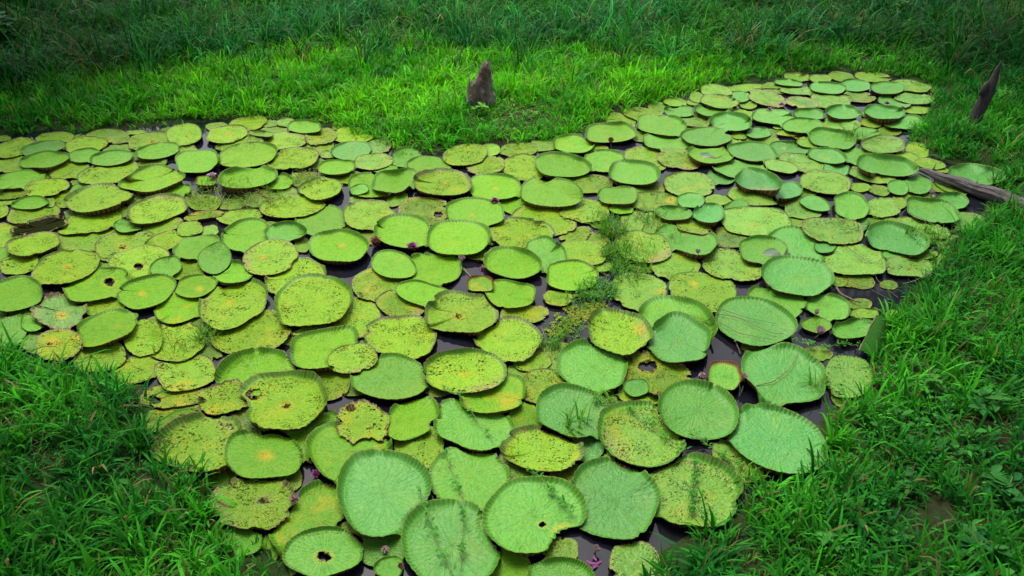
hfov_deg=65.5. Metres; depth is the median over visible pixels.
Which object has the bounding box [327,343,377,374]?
lily pad
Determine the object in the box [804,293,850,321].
lily pad
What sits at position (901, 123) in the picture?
lily pad
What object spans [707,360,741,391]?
lily pad
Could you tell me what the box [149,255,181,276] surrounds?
lily pad
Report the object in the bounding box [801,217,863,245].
lily pad
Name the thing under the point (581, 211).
lily pad
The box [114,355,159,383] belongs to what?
lily pad
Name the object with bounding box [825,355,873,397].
lily pad
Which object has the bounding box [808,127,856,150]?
lily pad
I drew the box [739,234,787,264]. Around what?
lily pad
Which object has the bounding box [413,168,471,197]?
lily pad
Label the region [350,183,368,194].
lily pad
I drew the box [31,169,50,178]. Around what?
lily pad
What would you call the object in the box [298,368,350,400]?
lily pad
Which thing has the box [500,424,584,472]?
lily pad
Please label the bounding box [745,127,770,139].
lily pad
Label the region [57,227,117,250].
lily pad
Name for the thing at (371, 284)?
lily pad
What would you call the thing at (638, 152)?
lily pad
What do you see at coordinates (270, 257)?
lily pad
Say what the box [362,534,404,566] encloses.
lily pad
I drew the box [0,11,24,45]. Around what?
leafy shrub
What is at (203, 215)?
lily pad
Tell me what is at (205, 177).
lily pad
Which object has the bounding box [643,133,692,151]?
lily pad
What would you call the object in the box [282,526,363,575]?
lily pad
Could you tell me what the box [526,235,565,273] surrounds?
lily pad
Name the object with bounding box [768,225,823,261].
lily pad
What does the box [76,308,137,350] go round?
lily pad
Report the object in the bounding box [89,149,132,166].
lily pad
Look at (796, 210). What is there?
lily pad
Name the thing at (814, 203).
lily pad
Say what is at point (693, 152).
lily pad
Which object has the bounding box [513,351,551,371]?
lily pad
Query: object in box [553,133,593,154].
lily pad
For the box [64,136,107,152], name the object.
lily pad
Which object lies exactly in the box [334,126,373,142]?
lily pad
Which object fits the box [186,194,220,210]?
lily pad
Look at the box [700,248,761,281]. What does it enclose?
lily pad
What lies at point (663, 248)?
lily pad
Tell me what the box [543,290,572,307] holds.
lily pad
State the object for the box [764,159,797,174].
lily pad
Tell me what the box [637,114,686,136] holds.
lily pad
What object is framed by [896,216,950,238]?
lily pad
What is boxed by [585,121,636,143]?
lily pad
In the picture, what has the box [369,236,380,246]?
flower husk
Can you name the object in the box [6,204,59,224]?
lily pad
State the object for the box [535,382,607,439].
lily pad
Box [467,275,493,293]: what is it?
lily pad
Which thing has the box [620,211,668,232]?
lily pad
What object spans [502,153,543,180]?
lily pad
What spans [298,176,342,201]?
lily pad
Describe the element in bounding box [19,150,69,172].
lily pad
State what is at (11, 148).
lily pad
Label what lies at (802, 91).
lily pad
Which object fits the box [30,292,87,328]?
lily pad
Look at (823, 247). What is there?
lily pad
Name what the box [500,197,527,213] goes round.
lily pad
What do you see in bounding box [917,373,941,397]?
leafy plant
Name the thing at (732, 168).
lily pad
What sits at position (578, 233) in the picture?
lily pad
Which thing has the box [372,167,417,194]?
lily pad
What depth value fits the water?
14.68 m
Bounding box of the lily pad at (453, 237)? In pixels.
[427,219,490,256]
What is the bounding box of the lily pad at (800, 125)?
[782,117,823,134]
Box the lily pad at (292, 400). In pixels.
[238,370,327,430]
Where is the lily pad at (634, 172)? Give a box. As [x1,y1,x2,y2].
[608,159,660,186]
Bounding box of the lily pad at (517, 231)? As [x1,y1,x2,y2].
[490,217,554,247]
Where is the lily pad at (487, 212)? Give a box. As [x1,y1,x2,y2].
[445,197,504,225]
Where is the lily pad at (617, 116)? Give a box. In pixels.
[606,112,635,126]
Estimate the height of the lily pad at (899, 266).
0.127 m
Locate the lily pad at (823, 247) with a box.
[814,242,836,253]
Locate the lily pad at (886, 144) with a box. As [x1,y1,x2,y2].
[860,135,904,153]
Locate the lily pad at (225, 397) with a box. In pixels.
[196,378,247,416]
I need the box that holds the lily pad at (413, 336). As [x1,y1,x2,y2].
[363,315,436,359]
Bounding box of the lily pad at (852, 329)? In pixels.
[832,317,871,341]
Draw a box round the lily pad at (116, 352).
[73,342,125,372]
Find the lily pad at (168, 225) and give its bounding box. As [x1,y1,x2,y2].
[137,218,183,234]
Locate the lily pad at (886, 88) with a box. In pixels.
[871,81,903,96]
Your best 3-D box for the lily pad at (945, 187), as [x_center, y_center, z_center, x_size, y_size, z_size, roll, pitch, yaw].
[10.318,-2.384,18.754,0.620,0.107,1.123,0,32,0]
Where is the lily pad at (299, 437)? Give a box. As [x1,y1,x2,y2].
[279,409,338,462]
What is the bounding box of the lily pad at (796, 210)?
[784,202,820,219]
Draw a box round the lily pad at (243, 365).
[214,347,297,397]
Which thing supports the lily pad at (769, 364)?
on the water
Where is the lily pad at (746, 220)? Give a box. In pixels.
[720,206,791,235]
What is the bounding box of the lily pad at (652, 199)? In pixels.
[631,191,679,210]
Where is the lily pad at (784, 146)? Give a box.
[770,140,809,157]
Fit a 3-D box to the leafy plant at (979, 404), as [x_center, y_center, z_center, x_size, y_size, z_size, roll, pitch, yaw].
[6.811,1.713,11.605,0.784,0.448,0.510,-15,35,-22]
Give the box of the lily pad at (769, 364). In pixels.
[741,342,825,406]
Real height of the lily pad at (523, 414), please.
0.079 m
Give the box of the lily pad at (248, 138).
[215,135,263,150]
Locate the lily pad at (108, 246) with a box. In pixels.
[95,231,154,261]
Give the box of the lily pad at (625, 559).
[609,541,659,575]
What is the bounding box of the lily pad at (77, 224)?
[58,209,121,234]
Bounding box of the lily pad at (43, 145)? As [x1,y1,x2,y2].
[21,140,65,155]
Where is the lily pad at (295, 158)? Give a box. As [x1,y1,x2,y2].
[267,147,318,170]
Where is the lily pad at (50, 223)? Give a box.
[9,215,67,234]
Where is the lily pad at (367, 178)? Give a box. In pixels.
[348,172,394,198]
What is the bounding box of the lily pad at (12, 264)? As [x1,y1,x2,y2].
[0,254,38,274]
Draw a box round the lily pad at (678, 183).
[663,171,714,195]
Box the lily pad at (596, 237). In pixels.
[586,231,608,245]
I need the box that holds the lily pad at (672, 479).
[649,452,743,527]
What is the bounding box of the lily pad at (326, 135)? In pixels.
[304,128,336,145]
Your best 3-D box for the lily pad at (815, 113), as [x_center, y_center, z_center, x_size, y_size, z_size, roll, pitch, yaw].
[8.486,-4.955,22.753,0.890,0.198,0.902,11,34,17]
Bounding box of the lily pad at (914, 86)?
[892,79,931,93]
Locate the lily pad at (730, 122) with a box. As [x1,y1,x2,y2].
[709,111,751,133]
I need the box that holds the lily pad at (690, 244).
[654,223,718,258]
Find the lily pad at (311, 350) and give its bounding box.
[290,325,357,373]
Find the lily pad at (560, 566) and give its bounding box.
[527,556,594,575]
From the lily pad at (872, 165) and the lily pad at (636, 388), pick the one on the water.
the lily pad at (872, 165)
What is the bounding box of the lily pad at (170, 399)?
[140,385,202,408]
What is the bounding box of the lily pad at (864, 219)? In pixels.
[835,214,868,230]
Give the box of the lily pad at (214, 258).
[197,241,231,274]
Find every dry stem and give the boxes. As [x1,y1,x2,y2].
[715,313,783,333]
[717,321,771,339]
[756,354,797,385]
[835,286,860,302]
[903,268,947,283]
[908,213,957,233]
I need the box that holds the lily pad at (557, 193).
[520,177,582,208]
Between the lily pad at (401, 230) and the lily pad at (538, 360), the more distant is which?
the lily pad at (401, 230)
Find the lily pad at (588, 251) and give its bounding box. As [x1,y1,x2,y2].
[561,240,606,264]
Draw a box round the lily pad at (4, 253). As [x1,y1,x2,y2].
[0,246,9,269]
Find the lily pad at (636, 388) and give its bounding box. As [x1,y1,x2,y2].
[623,378,648,397]
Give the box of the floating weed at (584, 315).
[450,199,607,337]
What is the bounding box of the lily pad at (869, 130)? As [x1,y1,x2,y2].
[853,127,879,140]
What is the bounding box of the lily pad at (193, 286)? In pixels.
[175,274,216,298]
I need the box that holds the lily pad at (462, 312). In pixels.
[424,290,498,335]
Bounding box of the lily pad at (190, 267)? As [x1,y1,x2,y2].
[173,260,203,279]
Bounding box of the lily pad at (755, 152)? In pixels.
[727,141,776,164]
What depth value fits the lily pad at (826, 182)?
18.85 m
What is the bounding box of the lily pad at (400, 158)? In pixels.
[392,146,420,167]
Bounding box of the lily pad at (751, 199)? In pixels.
[727,186,778,205]
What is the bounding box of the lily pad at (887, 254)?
[882,250,908,258]
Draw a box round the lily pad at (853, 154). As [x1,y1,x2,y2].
[843,147,867,164]
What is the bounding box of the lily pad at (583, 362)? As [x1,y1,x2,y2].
[557,338,627,393]
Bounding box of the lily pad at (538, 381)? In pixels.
[524,368,566,402]
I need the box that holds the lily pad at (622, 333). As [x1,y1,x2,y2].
[587,307,653,356]
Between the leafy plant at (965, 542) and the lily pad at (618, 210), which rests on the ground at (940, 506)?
the leafy plant at (965, 542)
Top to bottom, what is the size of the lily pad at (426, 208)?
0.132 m
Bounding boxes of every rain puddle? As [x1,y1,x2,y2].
[699,152,721,158]
[762,248,790,256]
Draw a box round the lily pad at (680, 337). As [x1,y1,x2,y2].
[646,311,711,363]
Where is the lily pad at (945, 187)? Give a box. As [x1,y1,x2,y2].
[934,179,966,194]
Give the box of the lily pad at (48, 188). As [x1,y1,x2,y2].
[24,178,69,197]
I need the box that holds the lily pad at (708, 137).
[680,126,731,147]
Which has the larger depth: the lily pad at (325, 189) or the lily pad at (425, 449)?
the lily pad at (325, 189)
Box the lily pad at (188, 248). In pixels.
[172,234,220,260]
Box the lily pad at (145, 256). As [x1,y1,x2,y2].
[108,244,169,278]
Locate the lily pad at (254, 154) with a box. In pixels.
[218,141,276,167]
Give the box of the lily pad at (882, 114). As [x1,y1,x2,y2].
[863,104,905,123]
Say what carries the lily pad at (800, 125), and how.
on the water
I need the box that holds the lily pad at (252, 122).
[228,115,266,130]
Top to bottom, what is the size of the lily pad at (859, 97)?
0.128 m
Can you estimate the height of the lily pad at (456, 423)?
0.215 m
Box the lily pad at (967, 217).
[950,212,986,229]
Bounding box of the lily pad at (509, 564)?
[489,547,530,575]
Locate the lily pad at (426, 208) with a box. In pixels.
[398,197,446,224]
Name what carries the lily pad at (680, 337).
on the water
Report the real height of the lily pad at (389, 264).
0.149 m
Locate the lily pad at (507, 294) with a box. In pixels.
[485,279,535,308]
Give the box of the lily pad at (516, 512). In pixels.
[482,475,586,556]
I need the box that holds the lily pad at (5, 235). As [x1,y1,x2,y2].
[0,222,22,247]
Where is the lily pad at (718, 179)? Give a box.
[707,171,734,184]
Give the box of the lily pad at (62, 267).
[31,249,99,285]
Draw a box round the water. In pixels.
[0,72,996,575]
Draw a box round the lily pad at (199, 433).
[149,411,241,476]
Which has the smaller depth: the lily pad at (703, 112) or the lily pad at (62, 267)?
the lily pad at (62, 267)
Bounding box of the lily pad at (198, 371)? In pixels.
[154,354,215,391]
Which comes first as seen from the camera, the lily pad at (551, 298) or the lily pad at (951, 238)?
the lily pad at (551, 298)
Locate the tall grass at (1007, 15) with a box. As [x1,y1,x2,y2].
[0,0,1023,107]
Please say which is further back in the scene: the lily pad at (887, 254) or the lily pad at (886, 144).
the lily pad at (886, 144)
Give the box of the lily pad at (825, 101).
[811,93,850,108]
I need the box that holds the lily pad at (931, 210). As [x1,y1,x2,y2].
[906,196,959,224]
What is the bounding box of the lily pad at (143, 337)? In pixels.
[123,319,162,356]
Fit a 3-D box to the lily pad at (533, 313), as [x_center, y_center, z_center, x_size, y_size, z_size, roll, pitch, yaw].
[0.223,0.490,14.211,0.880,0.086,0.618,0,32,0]
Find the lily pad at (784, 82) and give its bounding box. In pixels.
[774,78,802,86]
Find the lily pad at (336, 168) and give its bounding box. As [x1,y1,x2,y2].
[318,159,354,177]
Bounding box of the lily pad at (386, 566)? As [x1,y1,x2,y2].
[373,556,402,575]
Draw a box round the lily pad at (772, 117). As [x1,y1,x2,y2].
[752,108,794,126]
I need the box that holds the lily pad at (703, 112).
[694,104,733,118]
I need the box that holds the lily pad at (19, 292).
[0,275,42,312]
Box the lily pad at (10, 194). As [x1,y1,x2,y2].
[0,190,25,199]
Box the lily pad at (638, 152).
[624,145,666,170]
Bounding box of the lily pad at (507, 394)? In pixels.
[459,374,525,414]
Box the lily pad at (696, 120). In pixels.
[681,113,709,126]
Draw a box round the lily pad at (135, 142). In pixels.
[128,131,168,149]
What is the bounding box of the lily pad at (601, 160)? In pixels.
[584,149,623,171]
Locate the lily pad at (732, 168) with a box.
[712,159,766,177]
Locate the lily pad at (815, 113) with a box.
[793,108,824,120]
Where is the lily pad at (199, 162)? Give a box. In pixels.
[175,149,217,174]
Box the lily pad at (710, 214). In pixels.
[691,202,724,227]
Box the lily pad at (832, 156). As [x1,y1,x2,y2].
[807,147,846,165]
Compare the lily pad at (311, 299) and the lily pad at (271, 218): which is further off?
the lily pad at (271, 218)
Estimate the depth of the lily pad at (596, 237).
16.62 m
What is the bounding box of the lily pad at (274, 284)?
[264,257,326,294]
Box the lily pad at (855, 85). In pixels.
[841,78,869,91]
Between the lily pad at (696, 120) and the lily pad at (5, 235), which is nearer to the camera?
the lily pad at (5, 235)
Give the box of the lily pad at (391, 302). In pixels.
[376,289,424,315]
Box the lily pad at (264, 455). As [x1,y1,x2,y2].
[224,429,301,478]
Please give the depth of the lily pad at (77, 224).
17.13 m
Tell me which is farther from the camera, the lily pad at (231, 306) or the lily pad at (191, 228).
the lily pad at (191, 228)
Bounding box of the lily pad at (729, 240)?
[717,232,746,247]
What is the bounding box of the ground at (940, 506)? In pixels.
[0,0,1023,575]
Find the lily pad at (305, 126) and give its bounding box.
[287,119,320,134]
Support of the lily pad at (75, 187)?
on the water
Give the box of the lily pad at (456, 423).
[433,398,514,451]
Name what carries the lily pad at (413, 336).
on the water
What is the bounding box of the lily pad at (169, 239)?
[144,230,196,249]
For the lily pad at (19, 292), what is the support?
on the water
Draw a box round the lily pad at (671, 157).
[657,147,699,170]
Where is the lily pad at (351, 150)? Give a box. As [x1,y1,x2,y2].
[331,141,371,161]
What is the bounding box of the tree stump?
[466,60,496,109]
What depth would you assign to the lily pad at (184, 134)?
21.45 m
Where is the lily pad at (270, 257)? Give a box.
[242,239,298,275]
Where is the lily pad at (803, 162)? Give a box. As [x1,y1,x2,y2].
[779,152,823,172]
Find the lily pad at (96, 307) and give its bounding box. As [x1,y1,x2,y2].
[86,298,125,315]
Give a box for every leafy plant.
[470,102,488,115]
[571,13,587,28]
[814,527,840,552]
[890,0,908,15]
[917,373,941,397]
[952,522,1012,567]
[966,388,1012,416]
[981,464,1023,513]
[995,89,1010,96]
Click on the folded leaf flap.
(877, 325)
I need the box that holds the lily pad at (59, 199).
[50,189,69,207]
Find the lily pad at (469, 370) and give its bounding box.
[422,347,506,393]
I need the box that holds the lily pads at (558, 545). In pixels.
[0,71,947,575]
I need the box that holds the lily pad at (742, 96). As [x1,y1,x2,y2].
[730,91,748,102]
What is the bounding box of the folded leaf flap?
[859,315,891,364]
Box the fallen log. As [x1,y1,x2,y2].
[919,164,1023,211]
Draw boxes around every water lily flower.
[207,172,215,177]
[288,494,298,503]
[310,468,320,477]
[381,546,389,552]
[407,242,417,249]
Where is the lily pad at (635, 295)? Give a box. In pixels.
[611,272,666,311]
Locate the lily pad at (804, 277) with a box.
[761,255,834,297]
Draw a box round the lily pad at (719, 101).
[700,94,739,110]
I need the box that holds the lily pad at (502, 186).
[467,173,520,200]
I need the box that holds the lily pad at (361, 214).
[342,199,395,230]
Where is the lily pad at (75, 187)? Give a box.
[69,184,86,191]
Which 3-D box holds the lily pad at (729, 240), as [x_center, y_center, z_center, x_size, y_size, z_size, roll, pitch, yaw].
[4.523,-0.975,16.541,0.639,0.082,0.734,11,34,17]
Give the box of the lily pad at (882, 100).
[878,96,910,108]
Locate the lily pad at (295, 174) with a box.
[291,172,320,186]
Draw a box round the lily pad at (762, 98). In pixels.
[748,89,785,107]
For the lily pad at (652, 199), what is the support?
on the water
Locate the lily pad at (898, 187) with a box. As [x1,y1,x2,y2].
[887,180,908,195]
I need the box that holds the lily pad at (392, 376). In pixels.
[350,352,428,400]
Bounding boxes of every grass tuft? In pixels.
[149,333,198,356]
[182,175,251,208]
[187,321,228,348]
[237,179,295,208]
[284,168,325,188]
[534,325,564,352]
[543,309,585,340]
[557,399,592,435]
[560,283,607,311]
[574,272,621,301]
[584,212,639,239]
[588,386,618,405]
[589,205,617,223]
[593,249,655,282]
[596,235,645,265]
[621,234,656,257]
[631,203,672,227]
[664,229,689,241]
[720,461,774,509]
[796,361,840,392]
[842,122,872,141]
[905,222,953,247]
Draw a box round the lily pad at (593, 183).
[568,174,612,193]
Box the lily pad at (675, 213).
[654,205,692,223]
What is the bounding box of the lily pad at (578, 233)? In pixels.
[559,226,591,240]
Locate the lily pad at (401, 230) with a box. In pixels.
[374,213,429,249]
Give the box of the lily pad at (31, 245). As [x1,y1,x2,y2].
[5,231,60,258]
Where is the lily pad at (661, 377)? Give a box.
[625,350,691,396]
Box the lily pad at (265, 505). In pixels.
[209,477,297,531]
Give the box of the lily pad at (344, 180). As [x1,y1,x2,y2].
[327,171,359,183]
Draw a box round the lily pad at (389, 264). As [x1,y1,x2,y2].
[371,249,416,279]
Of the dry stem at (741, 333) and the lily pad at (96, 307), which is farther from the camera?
the lily pad at (96, 307)
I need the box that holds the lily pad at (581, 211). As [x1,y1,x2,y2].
[559,198,609,222]
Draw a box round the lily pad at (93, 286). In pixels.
[62,267,129,302]
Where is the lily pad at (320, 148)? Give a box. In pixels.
[303,141,333,154]
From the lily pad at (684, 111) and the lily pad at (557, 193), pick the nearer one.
the lily pad at (557, 193)
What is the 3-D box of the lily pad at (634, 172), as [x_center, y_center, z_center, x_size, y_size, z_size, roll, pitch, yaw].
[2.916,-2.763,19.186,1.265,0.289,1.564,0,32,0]
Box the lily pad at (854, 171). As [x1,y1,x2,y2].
[848,166,897,183]
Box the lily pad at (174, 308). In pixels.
[154,291,200,323]
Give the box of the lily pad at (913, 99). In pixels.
[894,92,934,105]
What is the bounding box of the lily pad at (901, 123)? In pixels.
[882,114,923,129]
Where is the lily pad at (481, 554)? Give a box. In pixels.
[401,498,500,575]
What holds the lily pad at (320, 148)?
on the water
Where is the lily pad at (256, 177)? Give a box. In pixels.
[218,165,277,194]
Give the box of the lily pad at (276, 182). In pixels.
[263,172,293,190]
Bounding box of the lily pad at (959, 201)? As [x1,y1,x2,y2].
[937,191,968,210]
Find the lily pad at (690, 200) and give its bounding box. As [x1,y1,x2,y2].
[677,192,704,209]
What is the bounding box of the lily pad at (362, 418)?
[336,399,389,443]
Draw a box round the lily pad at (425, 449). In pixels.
[394,426,443,468]
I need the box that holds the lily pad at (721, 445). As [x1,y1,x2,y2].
[712,439,763,482]
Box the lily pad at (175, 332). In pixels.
[150,322,205,361]
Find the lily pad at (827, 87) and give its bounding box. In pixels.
[810,81,846,94]
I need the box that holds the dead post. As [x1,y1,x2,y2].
[967,60,1002,125]
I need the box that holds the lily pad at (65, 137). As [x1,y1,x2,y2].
[35,131,73,142]
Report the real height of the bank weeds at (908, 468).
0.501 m
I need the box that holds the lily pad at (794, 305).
[747,285,806,317]
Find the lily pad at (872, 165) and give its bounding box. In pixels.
[856,153,918,178]
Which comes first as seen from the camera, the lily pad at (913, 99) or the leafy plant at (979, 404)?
the leafy plant at (979, 404)
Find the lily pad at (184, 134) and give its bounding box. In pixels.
[166,123,201,145]
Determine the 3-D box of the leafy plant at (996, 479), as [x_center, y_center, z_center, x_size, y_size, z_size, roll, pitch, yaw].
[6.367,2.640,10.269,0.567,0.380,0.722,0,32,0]
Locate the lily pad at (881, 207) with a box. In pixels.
[868,197,900,217]
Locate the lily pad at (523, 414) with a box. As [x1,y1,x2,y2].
[508,402,542,428]
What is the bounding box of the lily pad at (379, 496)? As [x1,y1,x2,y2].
[336,448,431,538]
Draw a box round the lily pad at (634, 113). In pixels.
[623,107,662,120]
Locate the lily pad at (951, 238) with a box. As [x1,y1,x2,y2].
[936,235,957,250]
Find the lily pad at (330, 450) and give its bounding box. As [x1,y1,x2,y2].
[305,420,392,485]
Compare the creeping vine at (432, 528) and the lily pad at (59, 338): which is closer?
the creeping vine at (432, 528)
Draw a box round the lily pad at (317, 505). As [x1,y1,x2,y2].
[268,479,344,557]
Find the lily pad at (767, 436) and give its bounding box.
[723,402,827,475]
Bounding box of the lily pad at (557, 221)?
[511,206,576,235]
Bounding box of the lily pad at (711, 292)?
[668,272,736,311]
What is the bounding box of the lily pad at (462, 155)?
[442,144,487,166]
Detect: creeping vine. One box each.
[416,486,456,575]
[441,446,470,570]
[442,385,493,437]
[526,466,576,513]
[622,401,691,452]
[686,457,703,512]
[687,429,744,466]
[789,336,859,348]
[839,216,877,229]
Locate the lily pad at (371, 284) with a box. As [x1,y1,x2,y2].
[352,268,401,301]
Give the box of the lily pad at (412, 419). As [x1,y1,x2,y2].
[385,396,438,441]
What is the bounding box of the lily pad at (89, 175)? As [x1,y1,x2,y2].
[77,161,138,184]
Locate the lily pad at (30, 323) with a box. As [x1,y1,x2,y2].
[21,313,43,332]
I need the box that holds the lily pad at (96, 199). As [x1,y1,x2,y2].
[63,183,133,215]
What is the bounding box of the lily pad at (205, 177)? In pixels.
[195,175,216,188]
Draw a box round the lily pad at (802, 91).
[780,86,815,95]
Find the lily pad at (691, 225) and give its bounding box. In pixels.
[675,217,713,234]
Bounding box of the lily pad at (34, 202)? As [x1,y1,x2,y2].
[11,195,48,210]
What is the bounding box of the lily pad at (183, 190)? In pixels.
[141,183,190,197]
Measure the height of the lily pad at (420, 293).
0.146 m
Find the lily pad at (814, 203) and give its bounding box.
[799,195,830,212]
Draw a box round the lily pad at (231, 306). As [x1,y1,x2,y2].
[198,278,267,330]
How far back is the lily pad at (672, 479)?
10.64 m
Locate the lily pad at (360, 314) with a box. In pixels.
[328,297,380,337]
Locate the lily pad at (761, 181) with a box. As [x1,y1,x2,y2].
[734,167,781,197]
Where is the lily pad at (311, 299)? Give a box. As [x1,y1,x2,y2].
[274,273,352,326]
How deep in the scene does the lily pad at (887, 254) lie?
16.00 m
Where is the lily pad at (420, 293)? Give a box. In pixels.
[395,279,447,307]
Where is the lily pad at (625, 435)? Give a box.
[597,400,686,467]
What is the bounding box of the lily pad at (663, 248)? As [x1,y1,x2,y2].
[616,230,671,262]
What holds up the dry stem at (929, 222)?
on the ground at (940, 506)
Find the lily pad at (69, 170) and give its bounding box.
[48,162,88,179]
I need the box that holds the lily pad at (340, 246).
[308,228,368,264]
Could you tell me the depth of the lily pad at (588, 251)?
16.10 m
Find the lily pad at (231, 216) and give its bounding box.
[216,208,262,224]
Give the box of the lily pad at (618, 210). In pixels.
[609,206,633,215]
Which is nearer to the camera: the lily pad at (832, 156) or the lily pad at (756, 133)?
the lily pad at (832, 156)
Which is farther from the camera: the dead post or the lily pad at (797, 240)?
the dead post
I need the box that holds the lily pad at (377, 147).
[367,139,390,153]
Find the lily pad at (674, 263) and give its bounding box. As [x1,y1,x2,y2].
[651,251,700,279]
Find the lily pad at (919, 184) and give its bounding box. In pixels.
[905,174,931,194]
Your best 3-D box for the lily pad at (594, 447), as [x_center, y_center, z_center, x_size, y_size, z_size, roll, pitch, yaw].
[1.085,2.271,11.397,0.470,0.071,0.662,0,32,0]
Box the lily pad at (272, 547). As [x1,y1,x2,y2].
[261,535,278,560]
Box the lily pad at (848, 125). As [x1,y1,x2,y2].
[821,117,860,131]
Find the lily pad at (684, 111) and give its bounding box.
[664,105,694,116]
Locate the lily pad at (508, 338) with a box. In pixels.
[472,315,542,361]
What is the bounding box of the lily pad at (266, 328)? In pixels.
[209,308,291,353]
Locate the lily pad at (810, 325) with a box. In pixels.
[801,317,831,334]
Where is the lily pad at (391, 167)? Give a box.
[371,164,397,173]
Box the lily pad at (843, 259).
[824,244,886,274]
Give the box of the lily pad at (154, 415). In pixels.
[145,405,201,431]
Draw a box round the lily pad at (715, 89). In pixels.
[700,84,732,95]
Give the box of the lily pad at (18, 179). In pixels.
[0,169,45,191]
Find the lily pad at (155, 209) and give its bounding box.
[126,193,187,225]
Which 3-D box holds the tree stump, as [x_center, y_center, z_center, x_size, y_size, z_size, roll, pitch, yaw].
[-0.878,-5.739,22.579,0.916,1.461,0.731,0,32,0]
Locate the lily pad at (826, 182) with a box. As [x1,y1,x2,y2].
[800,169,850,194]
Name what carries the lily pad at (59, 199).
on the water
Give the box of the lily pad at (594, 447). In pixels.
[572,437,603,461]
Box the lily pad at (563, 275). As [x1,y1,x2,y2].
[546,259,598,290]
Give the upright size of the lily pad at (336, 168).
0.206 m
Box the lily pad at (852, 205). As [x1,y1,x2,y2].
[834,191,869,220]
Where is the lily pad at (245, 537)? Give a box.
[214,526,261,556]
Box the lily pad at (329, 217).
[294,204,345,235]
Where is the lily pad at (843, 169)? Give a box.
[823,163,849,174]
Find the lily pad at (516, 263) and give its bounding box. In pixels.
[483,246,542,279]
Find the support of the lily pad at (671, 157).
on the water
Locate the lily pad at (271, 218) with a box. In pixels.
[263,194,300,219]
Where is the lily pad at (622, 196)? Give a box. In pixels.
[597,186,637,206]
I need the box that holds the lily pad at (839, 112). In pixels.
[825,104,861,120]
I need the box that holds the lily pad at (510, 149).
[499,142,536,156]
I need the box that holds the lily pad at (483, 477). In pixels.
[429,447,510,510]
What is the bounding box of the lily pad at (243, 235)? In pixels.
[221,217,267,252]
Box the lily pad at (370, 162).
[355,153,392,171]
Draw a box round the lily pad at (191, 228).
[177,221,202,235]
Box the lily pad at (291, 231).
[264,220,306,241]
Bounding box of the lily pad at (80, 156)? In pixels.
[69,147,99,163]
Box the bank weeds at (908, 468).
[0,42,1023,575]
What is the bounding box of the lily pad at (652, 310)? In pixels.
[638,295,717,343]
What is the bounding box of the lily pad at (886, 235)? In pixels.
[864,220,930,257]
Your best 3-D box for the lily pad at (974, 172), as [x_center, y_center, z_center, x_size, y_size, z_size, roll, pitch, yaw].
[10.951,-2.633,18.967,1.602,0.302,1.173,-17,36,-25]
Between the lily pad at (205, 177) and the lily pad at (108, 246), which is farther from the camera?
the lily pad at (205, 177)
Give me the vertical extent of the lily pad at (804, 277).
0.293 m
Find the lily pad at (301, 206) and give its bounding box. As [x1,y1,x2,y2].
[259,194,325,218]
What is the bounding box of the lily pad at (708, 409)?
[658,379,738,439]
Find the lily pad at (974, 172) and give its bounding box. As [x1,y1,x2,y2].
[948,163,1005,186]
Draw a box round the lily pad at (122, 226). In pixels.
[113,219,142,233]
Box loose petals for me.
[586,556,601,568]
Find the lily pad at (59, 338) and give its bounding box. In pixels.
[35,328,82,360]
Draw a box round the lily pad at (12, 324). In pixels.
[0,314,28,346]
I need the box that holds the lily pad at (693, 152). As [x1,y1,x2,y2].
[687,146,733,166]
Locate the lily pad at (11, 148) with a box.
[0,137,33,158]
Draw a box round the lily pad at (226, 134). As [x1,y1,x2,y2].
[206,124,247,143]
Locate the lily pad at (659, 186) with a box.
[634,182,664,191]
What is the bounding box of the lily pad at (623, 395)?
[618,385,658,403]
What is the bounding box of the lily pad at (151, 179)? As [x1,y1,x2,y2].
[118,164,185,194]
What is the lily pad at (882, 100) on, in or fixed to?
on the water
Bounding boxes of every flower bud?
[397,562,403,569]
[458,255,464,261]
[593,544,599,552]
[741,373,747,382]
[814,325,825,337]
[929,188,935,196]
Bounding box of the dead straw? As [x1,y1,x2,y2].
[18,11,1023,572]
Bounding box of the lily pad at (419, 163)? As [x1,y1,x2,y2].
[406,156,450,171]
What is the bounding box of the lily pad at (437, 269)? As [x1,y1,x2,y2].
[409,252,461,285]
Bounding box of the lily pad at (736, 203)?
[724,200,748,209]
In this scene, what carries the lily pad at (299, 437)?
on the water
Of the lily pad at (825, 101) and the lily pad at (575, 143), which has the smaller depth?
the lily pad at (575, 143)
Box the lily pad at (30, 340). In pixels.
[21,332,42,353]
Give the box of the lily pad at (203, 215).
[184,210,224,221]
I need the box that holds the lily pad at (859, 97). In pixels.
[842,91,875,102]
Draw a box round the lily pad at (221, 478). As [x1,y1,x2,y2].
[208,471,229,487]
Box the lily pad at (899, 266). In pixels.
[886,256,933,278]
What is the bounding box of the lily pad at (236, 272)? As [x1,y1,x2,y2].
[213,259,252,285]
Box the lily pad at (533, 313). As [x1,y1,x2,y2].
[500,305,548,322]
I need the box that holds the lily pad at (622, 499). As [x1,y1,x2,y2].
[572,456,659,539]
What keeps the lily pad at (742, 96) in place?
on the water
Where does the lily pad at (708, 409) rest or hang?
on the water
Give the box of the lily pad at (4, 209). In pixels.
[0,203,8,218]
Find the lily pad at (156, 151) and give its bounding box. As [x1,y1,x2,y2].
[135,142,179,161]
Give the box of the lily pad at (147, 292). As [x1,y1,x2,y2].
[116,273,175,310]
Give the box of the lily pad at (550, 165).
[534,151,591,179]
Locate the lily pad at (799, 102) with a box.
[785,96,818,107]
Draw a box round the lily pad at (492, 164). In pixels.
[467,156,503,174]
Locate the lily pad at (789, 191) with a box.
[772,181,802,203]
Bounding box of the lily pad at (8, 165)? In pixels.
[0,156,24,172]
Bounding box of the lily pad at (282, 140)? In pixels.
[264,131,306,149]

